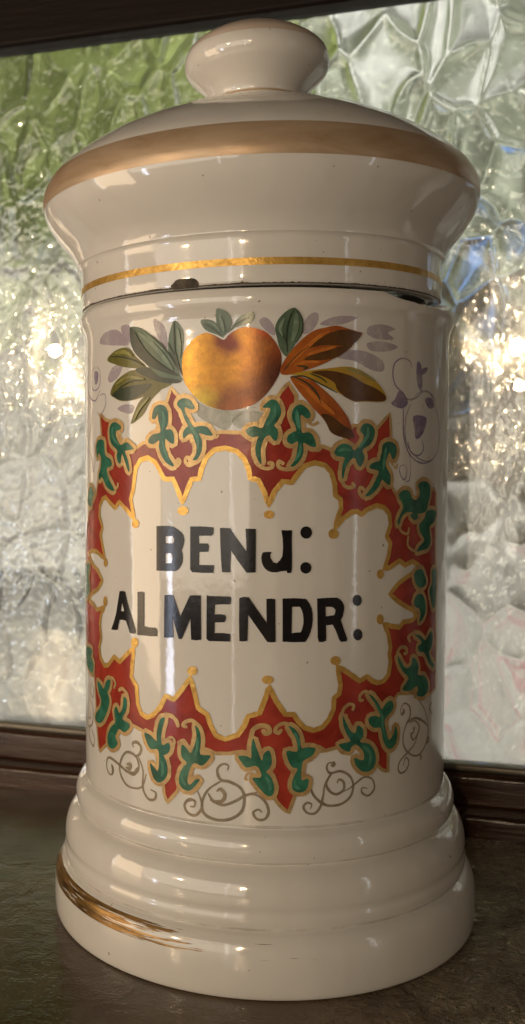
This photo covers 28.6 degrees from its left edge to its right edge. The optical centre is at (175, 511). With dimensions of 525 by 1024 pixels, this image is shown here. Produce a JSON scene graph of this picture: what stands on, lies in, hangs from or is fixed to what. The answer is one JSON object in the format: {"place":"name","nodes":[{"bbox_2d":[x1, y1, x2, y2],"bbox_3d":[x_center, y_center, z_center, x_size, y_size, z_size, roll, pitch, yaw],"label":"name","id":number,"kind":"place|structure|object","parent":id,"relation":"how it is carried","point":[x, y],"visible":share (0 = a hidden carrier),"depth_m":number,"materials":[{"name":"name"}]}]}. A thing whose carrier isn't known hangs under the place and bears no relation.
{"place":"outdoors","nodes":[
{"label":"outdoors","id":0,"kind":"place"},
{"bbox_2d":[0,786,524,1023],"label":"shelf","id":1,"kind":"object","parent":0,"point":[52,971],"visible":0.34,"depth_m":0.28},
{"bbox_2d":[43,18,480,1000],"bbox_3d":[0.027,-0.013,0.324,0.135,0.274,0.133,0,3,0],"label":"apothecary jar","id":2,"kind":"object","parent":1,"relation":"on","point":[257,242],"visible":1,"depth_m":0.27,"materials":[{"name":"ceramic"}]},
{"bbox_2d":[0,0,524,843],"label":"window","id":3,"kind":"structure","parent":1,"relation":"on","point":[76,76],"depth_m":0.41,"materials":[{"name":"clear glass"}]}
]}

